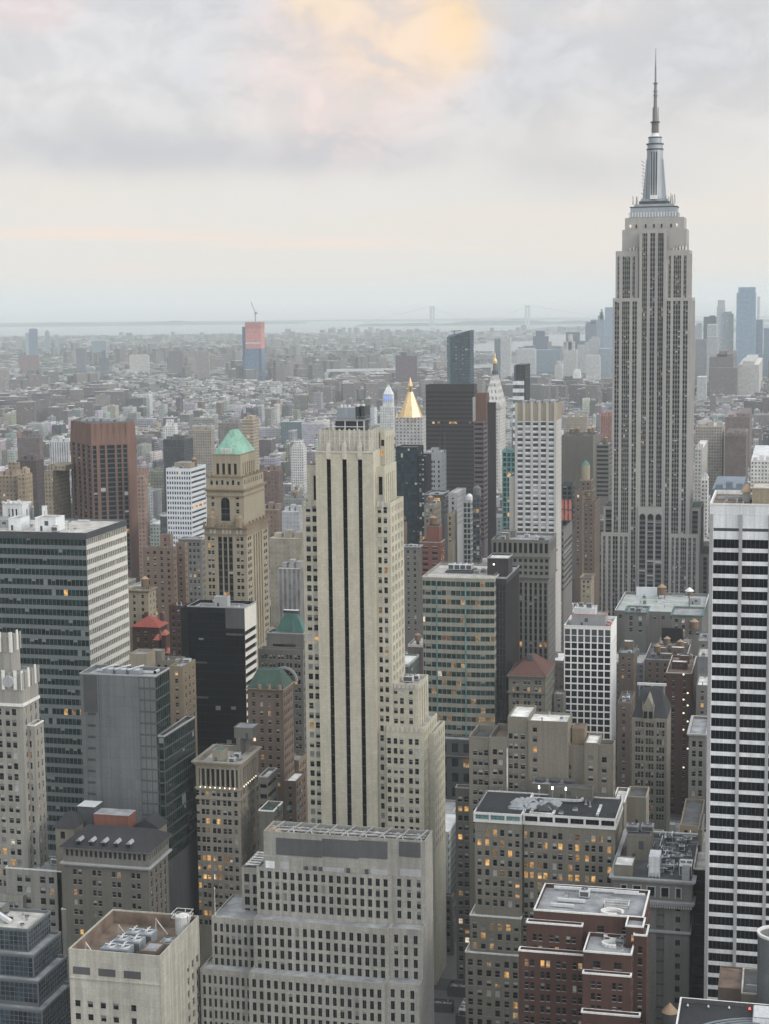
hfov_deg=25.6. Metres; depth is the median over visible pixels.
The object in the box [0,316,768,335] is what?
bay
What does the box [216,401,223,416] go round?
building
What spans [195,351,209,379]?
twin block
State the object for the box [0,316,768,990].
ground
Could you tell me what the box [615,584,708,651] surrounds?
pale green roofed store
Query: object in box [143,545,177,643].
rose brick apartments
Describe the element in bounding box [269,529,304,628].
tan parapet block
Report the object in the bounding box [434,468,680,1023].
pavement
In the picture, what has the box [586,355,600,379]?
white ribbed block
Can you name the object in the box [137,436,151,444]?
brown brick building
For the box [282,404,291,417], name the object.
building
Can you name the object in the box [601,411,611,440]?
red framed building
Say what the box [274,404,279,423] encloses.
white building
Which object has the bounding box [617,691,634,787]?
shadowed loft
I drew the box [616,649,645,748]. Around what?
grey building
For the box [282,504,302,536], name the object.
blind grey block
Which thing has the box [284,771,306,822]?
brown wing
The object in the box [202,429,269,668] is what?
green roofed tower
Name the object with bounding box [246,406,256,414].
charcoal building
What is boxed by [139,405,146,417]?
dark brown building
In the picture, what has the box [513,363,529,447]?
black box tower
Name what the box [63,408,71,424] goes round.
brown brick building
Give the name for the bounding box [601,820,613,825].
window
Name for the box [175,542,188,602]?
rose brick wing
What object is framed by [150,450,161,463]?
white building
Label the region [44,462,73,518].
cream apartments
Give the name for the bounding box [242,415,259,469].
tan balcony tower
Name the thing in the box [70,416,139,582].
bronze brick tower
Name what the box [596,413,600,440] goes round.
tan building
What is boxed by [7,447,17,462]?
pale grey building
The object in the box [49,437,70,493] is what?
white slatted block
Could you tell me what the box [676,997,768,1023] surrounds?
flat roofed block
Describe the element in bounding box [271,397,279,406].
rose brown building
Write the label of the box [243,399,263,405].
grey building
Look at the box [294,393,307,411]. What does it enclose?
building
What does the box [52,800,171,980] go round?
slate roofed building
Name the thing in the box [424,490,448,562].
dark grey office
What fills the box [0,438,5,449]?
cream building
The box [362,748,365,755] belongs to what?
window
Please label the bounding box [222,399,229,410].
pale grey building
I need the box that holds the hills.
[0,319,768,341]
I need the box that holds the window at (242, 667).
[240,665,244,672]
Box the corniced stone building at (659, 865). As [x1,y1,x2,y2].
[609,822,697,1023]
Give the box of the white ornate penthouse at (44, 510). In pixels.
[31,506,46,517]
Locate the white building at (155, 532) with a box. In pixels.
[150,520,160,545]
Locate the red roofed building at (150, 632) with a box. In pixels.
[130,612,169,655]
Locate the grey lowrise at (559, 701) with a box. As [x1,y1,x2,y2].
[554,690,565,712]
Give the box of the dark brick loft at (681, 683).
[666,654,696,813]
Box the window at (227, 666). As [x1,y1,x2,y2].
[225,664,229,671]
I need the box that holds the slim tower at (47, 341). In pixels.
[45,330,49,357]
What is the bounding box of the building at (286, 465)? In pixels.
[281,456,290,481]
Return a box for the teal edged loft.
[618,639,637,706]
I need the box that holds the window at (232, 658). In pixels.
[230,656,234,663]
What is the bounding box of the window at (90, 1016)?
[88,1014,93,1021]
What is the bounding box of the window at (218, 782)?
[217,769,219,785]
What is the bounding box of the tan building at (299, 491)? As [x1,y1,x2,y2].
[291,485,302,495]
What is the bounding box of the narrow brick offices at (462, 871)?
[455,784,469,980]
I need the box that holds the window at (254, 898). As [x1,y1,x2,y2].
[253,897,256,904]
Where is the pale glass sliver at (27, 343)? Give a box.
[25,333,29,354]
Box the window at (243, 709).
[241,707,245,714]
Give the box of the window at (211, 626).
[208,621,213,628]
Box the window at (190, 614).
[188,612,192,619]
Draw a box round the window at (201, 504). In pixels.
[192,502,205,508]
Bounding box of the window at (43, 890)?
[41,887,45,893]
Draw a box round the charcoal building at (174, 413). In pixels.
[168,410,180,418]
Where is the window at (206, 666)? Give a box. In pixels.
[204,663,208,670]
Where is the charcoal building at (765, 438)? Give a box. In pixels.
[763,430,768,444]
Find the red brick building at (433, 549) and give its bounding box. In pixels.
[419,515,444,632]
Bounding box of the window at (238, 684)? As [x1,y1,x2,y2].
[236,681,240,688]
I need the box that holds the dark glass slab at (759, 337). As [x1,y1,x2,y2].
[756,319,762,357]
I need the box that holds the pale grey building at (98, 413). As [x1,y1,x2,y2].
[95,410,102,416]
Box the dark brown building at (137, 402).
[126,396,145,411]
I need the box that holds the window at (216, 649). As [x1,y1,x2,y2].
[214,647,218,654]
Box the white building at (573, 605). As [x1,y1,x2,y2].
[561,602,577,651]
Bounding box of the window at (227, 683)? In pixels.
[225,681,229,688]
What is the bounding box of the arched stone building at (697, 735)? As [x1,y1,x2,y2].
[687,715,706,827]
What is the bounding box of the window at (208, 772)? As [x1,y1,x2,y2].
[207,769,209,785]
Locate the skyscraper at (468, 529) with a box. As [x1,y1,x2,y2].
[463,494,472,562]
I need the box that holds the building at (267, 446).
[259,437,275,457]
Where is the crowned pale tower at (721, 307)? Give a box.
[717,300,724,352]
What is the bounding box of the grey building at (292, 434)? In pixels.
[288,429,296,441]
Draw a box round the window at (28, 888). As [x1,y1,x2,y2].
[26,886,30,891]
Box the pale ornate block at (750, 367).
[738,355,762,394]
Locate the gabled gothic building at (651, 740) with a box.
[632,682,670,831]
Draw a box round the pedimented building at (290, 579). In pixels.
[278,558,303,623]
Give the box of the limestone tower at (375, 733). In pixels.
[302,404,446,984]
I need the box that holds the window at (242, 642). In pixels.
[240,639,244,646]
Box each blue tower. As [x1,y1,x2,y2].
[29,328,38,354]
[536,349,561,371]
[585,320,596,340]
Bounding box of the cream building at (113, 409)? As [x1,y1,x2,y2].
[107,404,118,417]
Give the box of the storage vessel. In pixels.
[757,925,768,1003]
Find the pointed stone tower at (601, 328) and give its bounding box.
[597,309,604,347]
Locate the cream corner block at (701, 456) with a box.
[694,440,707,500]
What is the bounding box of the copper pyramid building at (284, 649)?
[258,609,307,809]
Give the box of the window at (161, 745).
[159,738,163,747]
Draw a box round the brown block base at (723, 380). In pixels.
[709,366,737,396]
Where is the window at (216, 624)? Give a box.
[214,621,218,628]
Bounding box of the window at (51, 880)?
[49,877,53,883]
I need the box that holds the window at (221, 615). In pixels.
[219,613,223,620]
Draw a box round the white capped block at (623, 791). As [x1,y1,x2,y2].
[615,787,628,833]
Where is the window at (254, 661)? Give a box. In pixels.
[246,659,255,668]
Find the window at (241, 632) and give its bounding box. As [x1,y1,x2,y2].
[240,631,244,638]
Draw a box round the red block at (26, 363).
[18,355,39,372]
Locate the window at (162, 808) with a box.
[161,807,165,815]
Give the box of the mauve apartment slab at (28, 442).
[17,430,44,484]
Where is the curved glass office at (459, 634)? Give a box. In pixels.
[422,561,503,735]
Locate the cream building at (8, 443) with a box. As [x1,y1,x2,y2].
[1,438,10,448]
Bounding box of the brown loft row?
[644,636,690,693]
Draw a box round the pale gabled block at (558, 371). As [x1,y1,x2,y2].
[555,361,562,379]
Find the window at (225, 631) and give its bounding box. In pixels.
[224,630,228,637]
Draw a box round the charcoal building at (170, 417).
[163,416,177,427]
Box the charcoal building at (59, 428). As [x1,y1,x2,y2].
[52,422,65,434]
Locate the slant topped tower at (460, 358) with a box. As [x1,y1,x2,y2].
[447,330,473,383]
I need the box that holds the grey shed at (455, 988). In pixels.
[447,980,464,997]
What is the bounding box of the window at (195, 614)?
[193,612,197,619]
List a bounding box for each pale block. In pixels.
[697,376,706,399]
[707,337,717,375]
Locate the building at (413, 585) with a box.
[404,543,422,650]
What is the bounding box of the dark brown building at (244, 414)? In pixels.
[241,411,249,418]
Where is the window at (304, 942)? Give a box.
[303,941,306,948]
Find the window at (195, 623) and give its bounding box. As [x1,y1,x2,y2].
[193,621,197,628]
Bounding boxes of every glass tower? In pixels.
[181,595,256,754]
[242,322,265,380]
[396,445,431,543]
[720,312,733,350]
[736,287,755,364]
[763,326,768,376]
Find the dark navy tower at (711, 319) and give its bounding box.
[703,315,716,368]
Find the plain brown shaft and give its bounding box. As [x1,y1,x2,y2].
[487,402,495,555]
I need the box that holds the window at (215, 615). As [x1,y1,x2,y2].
[213,613,218,620]
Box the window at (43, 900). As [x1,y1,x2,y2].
[41,898,45,904]
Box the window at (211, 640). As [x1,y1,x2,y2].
[209,638,213,645]
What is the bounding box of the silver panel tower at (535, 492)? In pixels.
[509,399,561,651]
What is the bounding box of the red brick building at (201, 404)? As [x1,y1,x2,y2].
[194,400,204,408]
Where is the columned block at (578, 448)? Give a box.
[561,426,597,496]
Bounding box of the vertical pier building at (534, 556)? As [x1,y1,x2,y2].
[491,529,557,711]
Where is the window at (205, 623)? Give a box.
[203,621,207,628]
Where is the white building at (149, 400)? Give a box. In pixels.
[137,393,152,415]
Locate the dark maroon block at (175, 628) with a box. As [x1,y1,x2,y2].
[169,601,187,655]
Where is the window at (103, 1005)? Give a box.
[101,1002,105,1009]
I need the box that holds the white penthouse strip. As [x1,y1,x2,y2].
[446,893,454,954]
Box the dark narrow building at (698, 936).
[692,814,705,998]
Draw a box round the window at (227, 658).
[225,656,229,663]
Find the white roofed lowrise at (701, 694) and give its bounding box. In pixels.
[696,674,707,715]
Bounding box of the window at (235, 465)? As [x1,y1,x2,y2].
[234,464,236,474]
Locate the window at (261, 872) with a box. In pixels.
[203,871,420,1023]
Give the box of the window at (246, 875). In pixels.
[245,874,248,881]
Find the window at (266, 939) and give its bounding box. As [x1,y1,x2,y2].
[265,938,268,945]
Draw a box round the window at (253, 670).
[246,667,255,677]
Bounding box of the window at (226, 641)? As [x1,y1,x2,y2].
[224,639,228,646]
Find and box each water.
[420,360,585,375]
[474,331,763,352]
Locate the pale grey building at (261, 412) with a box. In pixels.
[258,405,264,421]
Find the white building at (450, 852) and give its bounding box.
[445,811,455,892]
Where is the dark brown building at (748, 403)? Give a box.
[744,399,760,415]
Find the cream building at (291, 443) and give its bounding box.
[290,439,303,459]
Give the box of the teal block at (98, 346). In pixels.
[91,341,106,361]
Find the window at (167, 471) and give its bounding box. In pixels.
[167,471,203,543]
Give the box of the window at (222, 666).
[220,664,224,671]
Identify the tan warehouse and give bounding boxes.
[564,413,588,433]
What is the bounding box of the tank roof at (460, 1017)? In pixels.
[455,998,465,1023]
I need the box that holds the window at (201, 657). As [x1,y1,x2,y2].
[199,655,203,661]
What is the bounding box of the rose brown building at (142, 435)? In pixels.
[136,433,154,445]
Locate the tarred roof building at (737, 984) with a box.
[718,966,756,1002]
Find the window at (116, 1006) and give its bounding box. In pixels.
[113,1003,118,1010]
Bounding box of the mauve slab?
[395,352,417,382]
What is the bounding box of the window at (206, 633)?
[204,630,208,636]
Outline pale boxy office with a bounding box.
[448,488,465,562]
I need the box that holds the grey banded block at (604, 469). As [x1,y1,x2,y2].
[596,437,611,513]
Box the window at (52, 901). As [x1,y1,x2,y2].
[50,899,54,905]
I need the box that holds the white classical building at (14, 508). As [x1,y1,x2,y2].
[2,500,41,517]
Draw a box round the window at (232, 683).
[230,681,235,688]
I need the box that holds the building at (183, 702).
[169,657,197,756]
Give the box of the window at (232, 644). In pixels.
[229,639,234,646]
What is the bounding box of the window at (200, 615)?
[198,612,202,619]
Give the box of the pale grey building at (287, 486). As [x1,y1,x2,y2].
[283,481,290,493]
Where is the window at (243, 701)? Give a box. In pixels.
[241,699,245,705]
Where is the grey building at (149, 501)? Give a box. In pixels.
[148,488,149,518]
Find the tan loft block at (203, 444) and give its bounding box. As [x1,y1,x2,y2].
[188,426,214,494]
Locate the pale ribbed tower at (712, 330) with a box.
[707,324,717,336]
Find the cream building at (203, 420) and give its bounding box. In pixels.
[193,416,217,429]
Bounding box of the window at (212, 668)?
[209,664,214,670]
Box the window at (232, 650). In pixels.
[230,647,234,654]
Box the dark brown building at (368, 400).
[365,396,371,407]
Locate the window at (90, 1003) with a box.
[88,1001,92,1008]
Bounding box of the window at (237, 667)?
[235,665,239,671]
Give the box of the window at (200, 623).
[198,621,202,628]
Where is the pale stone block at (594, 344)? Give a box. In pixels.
[589,337,599,354]
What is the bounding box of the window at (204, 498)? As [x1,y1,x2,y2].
[192,497,205,503]
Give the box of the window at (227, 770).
[227,770,228,786]
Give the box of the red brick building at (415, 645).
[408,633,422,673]
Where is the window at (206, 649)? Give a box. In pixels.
[204,646,208,653]
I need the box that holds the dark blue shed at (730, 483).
[712,476,745,495]
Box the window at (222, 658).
[220,656,224,662]
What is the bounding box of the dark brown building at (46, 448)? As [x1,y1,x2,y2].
[43,441,49,457]
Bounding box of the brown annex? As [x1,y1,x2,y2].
[294,753,307,822]
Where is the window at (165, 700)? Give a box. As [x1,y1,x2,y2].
[156,671,196,860]
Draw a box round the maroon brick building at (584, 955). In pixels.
[518,883,649,1023]
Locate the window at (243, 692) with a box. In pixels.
[241,690,245,697]
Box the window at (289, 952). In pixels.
[288,951,291,958]
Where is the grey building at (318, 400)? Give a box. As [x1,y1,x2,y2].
[313,391,322,409]
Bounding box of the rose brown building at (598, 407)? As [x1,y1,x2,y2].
[595,403,601,413]
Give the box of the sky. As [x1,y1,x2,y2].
[0,0,768,322]
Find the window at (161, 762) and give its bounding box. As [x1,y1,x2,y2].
[160,761,163,770]
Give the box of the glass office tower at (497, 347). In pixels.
[494,338,499,378]
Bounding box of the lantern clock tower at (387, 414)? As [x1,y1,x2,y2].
[380,385,394,435]
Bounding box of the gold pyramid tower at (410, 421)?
[394,378,425,460]
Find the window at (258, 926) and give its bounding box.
[257,925,260,933]
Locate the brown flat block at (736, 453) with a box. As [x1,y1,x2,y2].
[724,428,747,483]
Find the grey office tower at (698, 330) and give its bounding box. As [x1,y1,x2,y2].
[695,323,701,338]
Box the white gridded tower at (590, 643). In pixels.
[564,602,616,791]
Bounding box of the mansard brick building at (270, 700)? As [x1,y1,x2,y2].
[245,667,294,820]
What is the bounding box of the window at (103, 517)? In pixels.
[73,442,130,569]
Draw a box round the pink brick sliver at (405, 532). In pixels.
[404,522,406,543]
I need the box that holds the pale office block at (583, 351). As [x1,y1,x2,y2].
[577,342,588,372]
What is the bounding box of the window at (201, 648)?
[199,646,203,653]
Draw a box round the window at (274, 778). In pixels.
[268,776,275,786]
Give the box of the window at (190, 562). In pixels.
[189,555,205,601]
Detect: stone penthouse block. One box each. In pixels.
[129,649,155,666]
[154,648,184,706]
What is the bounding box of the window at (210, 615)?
[208,613,212,620]
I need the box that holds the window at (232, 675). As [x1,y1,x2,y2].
[230,673,234,680]
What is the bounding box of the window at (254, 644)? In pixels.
[245,642,255,651]
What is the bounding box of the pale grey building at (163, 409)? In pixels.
[159,403,167,418]
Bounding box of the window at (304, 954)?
[303,952,306,960]
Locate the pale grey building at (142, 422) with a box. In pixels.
[137,417,156,427]
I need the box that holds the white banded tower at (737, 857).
[704,482,768,999]
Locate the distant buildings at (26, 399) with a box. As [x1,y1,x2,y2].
[0,325,768,425]
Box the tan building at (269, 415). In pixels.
[265,406,273,426]
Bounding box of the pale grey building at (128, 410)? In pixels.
[123,405,136,418]
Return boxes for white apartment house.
[291,441,306,493]
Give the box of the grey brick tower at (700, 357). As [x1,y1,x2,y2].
[695,339,706,382]
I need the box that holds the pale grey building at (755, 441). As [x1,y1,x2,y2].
[753,438,758,450]
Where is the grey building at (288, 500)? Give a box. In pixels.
[283,491,307,509]
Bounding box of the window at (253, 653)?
[246,651,255,659]
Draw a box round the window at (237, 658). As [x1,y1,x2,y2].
[235,656,239,663]
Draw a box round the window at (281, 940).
[280,939,283,946]
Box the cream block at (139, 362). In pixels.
[129,354,149,374]
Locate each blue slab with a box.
[578,341,588,344]
[605,307,612,347]
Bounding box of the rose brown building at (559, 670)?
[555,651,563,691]
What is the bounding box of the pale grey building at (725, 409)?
[722,403,729,414]
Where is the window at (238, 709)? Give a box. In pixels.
[236,707,240,714]
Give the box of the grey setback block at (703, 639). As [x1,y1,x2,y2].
[698,631,707,650]
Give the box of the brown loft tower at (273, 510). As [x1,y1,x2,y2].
[265,502,281,568]
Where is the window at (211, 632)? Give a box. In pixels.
[209,630,213,637]
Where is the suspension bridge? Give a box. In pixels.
[364,305,604,327]
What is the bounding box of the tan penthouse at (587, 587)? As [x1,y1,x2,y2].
[579,573,595,604]
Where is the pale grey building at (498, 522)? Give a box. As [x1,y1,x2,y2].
[496,513,501,534]
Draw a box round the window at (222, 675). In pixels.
[220,672,224,679]
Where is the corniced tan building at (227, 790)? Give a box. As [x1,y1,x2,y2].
[191,722,261,966]
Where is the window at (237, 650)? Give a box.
[235,648,239,655]
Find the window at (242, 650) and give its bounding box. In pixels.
[240,648,244,655]
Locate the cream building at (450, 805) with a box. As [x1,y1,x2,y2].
[445,800,455,811]
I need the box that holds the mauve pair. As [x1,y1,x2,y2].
[168,351,183,376]
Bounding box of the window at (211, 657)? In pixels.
[209,655,213,662]
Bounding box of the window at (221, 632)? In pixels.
[219,630,223,637]
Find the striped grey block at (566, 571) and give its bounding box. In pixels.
[562,521,571,651]
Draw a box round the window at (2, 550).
[0,528,128,849]
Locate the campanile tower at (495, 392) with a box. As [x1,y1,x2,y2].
[487,354,506,490]
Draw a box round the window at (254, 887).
[253,886,256,893]
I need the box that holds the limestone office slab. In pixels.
[200,821,433,1023]
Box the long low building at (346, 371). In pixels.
[325,368,395,378]
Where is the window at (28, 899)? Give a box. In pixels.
[26,897,30,903]
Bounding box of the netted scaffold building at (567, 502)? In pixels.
[561,482,574,602]
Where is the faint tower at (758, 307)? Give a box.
[757,297,759,318]
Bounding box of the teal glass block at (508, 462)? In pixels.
[502,448,514,529]
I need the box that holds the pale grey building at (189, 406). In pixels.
[183,402,197,410]
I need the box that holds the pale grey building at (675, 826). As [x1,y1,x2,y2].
[670,821,680,831]
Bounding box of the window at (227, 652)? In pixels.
[224,647,229,654]
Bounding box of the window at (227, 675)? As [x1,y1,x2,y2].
[225,673,229,679]
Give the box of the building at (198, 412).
[193,408,202,417]
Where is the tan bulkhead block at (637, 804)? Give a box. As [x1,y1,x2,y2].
[627,786,649,823]
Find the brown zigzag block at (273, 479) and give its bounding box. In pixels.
[263,464,283,531]
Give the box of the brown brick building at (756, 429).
[752,426,761,444]
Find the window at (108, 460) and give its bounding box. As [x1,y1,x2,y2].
[107,459,114,462]
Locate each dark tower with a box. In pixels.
[100,350,108,379]
[533,331,548,349]
[566,332,579,349]
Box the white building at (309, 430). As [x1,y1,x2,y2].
[301,421,327,445]
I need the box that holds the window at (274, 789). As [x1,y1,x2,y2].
[268,787,275,796]
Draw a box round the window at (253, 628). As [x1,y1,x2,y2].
[245,626,254,634]
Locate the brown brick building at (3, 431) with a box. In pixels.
[0,427,15,437]
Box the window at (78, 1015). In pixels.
[75,1013,80,1019]
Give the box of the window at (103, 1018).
[101,1015,106,1022]
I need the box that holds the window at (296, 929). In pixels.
[295,928,298,936]
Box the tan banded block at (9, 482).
[0,462,19,515]
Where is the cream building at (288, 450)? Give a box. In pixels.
[286,442,289,459]
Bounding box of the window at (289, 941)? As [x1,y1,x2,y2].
[288,939,291,947]
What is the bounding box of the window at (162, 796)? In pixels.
[161,795,164,804]
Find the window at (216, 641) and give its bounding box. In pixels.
[214,638,218,645]
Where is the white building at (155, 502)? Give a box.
[148,486,161,518]
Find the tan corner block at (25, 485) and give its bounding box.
[18,466,33,506]
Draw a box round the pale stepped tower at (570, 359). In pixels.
[563,334,577,374]
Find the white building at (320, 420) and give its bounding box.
[314,418,329,426]
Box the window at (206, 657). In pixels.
[204,655,208,662]
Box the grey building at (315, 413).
[304,411,321,416]
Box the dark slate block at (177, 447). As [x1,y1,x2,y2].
[163,434,193,511]
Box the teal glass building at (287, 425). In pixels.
[281,419,304,444]
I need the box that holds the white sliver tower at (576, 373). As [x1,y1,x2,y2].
[573,369,580,377]
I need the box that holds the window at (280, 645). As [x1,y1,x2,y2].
[273,644,295,646]
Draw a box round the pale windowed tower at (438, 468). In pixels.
[424,432,446,489]
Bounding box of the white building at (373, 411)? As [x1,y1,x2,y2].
[370,406,376,423]
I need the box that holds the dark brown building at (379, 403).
[376,400,396,410]
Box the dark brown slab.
[426,384,476,495]
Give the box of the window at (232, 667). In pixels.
[230,664,234,671]
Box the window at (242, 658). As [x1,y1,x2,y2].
[240,656,244,663]
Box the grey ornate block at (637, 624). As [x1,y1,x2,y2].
[624,605,650,652]
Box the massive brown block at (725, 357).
[709,347,736,366]
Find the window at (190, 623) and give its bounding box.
[188,621,192,627]
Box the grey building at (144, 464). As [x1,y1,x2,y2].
[137,459,148,469]
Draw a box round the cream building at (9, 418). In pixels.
[3,412,16,425]
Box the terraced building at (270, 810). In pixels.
[258,767,300,850]
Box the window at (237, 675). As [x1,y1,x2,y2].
[235,673,240,680]
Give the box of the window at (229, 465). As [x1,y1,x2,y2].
[228,464,230,474]
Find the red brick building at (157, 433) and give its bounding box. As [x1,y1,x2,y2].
[148,429,162,437]
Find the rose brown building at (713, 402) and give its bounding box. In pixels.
[710,394,715,411]
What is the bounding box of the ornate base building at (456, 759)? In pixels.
[445,735,468,799]
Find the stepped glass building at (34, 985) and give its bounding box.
[0,901,70,1023]
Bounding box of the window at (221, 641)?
[219,639,223,645]
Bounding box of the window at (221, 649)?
[219,647,223,654]
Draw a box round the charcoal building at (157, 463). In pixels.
[152,459,163,468]
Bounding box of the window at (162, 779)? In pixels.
[160,772,164,781]
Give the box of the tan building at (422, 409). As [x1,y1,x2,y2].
[419,405,425,414]
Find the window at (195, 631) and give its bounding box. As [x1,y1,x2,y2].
[193,629,197,636]
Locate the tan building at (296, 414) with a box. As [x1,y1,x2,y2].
[293,409,299,419]
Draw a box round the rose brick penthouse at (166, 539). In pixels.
[160,533,172,545]
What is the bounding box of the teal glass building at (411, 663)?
[405,654,418,673]
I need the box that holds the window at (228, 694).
[225,689,230,696]
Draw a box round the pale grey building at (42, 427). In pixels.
[28,421,47,438]
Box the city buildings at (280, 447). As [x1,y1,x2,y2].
[0,393,768,830]
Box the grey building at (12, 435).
[5,432,16,446]
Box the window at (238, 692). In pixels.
[236,690,240,697]
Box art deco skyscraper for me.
[600,51,708,615]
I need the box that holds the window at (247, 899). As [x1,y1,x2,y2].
[245,897,249,904]
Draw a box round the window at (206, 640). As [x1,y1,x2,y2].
[204,638,208,645]
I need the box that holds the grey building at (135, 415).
[129,411,140,425]
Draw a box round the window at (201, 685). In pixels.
[188,628,247,745]
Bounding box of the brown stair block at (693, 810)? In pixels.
[680,798,704,832]
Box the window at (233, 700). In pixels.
[231,698,235,705]
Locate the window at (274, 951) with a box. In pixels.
[273,950,276,957]
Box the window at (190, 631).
[188,629,192,636]
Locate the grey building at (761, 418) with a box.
[754,412,768,425]
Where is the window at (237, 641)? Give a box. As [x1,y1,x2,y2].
[235,639,239,646]
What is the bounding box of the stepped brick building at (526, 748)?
[469,704,615,911]
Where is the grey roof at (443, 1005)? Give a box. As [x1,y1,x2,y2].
[434,998,453,1012]
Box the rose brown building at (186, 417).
[180,412,192,429]
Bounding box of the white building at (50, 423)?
[44,420,55,431]
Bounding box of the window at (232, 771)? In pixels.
[231,770,233,786]
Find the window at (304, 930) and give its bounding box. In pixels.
[303,929,306,936]
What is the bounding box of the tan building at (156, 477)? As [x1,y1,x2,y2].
[137,467,164,512]
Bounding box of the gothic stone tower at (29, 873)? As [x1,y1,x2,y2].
[0,630,68,980]
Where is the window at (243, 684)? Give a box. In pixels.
[241,682,245,689]
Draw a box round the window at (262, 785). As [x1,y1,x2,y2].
[260,783,266,798]
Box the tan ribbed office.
[448,510,456,562]
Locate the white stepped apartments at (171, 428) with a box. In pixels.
[164,419,177,438]
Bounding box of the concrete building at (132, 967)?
[68,908,201,1023]
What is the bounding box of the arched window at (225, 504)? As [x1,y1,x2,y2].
[221,497,229,520]
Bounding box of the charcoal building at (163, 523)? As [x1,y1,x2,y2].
[160,512,167,533]
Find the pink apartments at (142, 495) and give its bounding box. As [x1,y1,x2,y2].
[137,467,149,580]
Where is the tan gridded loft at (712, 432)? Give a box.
[695,420,724,500]
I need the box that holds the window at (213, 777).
[212,769,214,785]
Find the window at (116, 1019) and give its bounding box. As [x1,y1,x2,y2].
[114,1016,198,1023]
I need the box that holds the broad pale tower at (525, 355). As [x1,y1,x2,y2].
[516,348,535,373]
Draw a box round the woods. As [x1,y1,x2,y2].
[0,334,766,397]
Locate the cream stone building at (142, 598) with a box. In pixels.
[128,576,157,652]
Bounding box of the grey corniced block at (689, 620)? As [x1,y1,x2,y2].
[670,606,705,684]
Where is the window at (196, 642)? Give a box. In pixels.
[194,638,198,645]
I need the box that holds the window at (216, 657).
[214,655,219,662]
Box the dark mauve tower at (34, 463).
[16,454,44,505]
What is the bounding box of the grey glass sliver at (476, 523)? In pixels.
[473,485,480,563]
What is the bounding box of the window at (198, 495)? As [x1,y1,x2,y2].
[192,492,205,498]
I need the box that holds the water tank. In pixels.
[661,1003,677,1023]
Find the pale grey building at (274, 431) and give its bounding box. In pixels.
[259,426,280,442]
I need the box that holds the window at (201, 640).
[199,638,203,645]
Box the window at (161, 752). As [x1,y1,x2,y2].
[159,749,163,758]
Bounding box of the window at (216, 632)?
[214,630,218,637]
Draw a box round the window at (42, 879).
[40,877,44,883]
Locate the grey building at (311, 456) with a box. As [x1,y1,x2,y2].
[307,449,315,464]
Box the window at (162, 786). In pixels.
[160,784,164,793]
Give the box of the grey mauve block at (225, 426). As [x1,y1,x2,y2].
[218,418,241,444]
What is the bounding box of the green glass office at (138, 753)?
[79,664,200,967]
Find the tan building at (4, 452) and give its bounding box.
[1,447,14,465]
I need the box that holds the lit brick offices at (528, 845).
[465,783,622,1023]
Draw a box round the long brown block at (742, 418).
[725,408,751,468]
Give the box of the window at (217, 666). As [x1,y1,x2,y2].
[215,664,219,671]
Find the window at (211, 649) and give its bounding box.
[209,647,213,654]
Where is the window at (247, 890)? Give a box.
[245,885,249,892]
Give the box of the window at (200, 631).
[198,629,203,636]
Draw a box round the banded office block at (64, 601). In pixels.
[0,515,129,855]
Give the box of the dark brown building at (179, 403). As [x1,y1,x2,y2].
[176,396,182,411]
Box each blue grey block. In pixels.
[598,348,612,377]
[697,647,707,680]
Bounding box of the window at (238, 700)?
[236,698,240,705]
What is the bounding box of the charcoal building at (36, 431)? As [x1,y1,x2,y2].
[22,429,38,436]
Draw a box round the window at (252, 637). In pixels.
[245,634,255,643]
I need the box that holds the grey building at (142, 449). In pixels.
[137,442,148,457]
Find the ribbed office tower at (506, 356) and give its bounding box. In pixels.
[501,336,511,378]
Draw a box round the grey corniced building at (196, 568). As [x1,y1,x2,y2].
[177,536,205,602]
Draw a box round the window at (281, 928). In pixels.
[280,927,283,934]
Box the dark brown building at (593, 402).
[589,398,599,415]
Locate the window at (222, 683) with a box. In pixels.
[220,681,224,688]
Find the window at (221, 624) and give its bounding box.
[219,622,223,629]
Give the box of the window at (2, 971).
[0,915,70,1023]
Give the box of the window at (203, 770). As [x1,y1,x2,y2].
[202,768,204,785]
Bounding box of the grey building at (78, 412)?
[72,407,83,417]
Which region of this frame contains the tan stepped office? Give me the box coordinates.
[424,495,440,538]
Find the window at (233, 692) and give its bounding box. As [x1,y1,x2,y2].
[231,690,235,697]
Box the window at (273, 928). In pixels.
[272,926,275,934]
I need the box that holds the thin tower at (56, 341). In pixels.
[55,336,59,353]
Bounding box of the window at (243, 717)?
[241,715,246,721]
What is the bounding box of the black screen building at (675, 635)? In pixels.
[658,627,691,653]
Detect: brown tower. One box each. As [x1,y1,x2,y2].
[76,349,86,372]
[473,393,488,556]
[487,554,518,724]
[579,460,599,611]
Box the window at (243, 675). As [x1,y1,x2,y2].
[241,673,245,680]
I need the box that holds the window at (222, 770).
[222,770,224,786]
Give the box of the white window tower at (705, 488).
[701,473,708,535]
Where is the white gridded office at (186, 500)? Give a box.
[166,457,206,545]
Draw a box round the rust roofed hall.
[506,653,554,713]
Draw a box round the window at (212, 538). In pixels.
[207,529,268,630]
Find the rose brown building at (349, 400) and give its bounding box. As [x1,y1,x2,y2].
[346,397,352,405]
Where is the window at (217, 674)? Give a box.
[215,672,219,679]
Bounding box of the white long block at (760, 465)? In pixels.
[750,445,768,488]
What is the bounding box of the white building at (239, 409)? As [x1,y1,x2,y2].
[235,404,242,414]
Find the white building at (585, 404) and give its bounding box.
[582,397,589,413]
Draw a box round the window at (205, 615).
[203,613,207,620]
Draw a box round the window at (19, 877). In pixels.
[17,875,21,881]
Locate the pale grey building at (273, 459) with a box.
[264,455,280,465]
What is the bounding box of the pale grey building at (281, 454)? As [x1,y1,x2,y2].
[269,450,285,459]

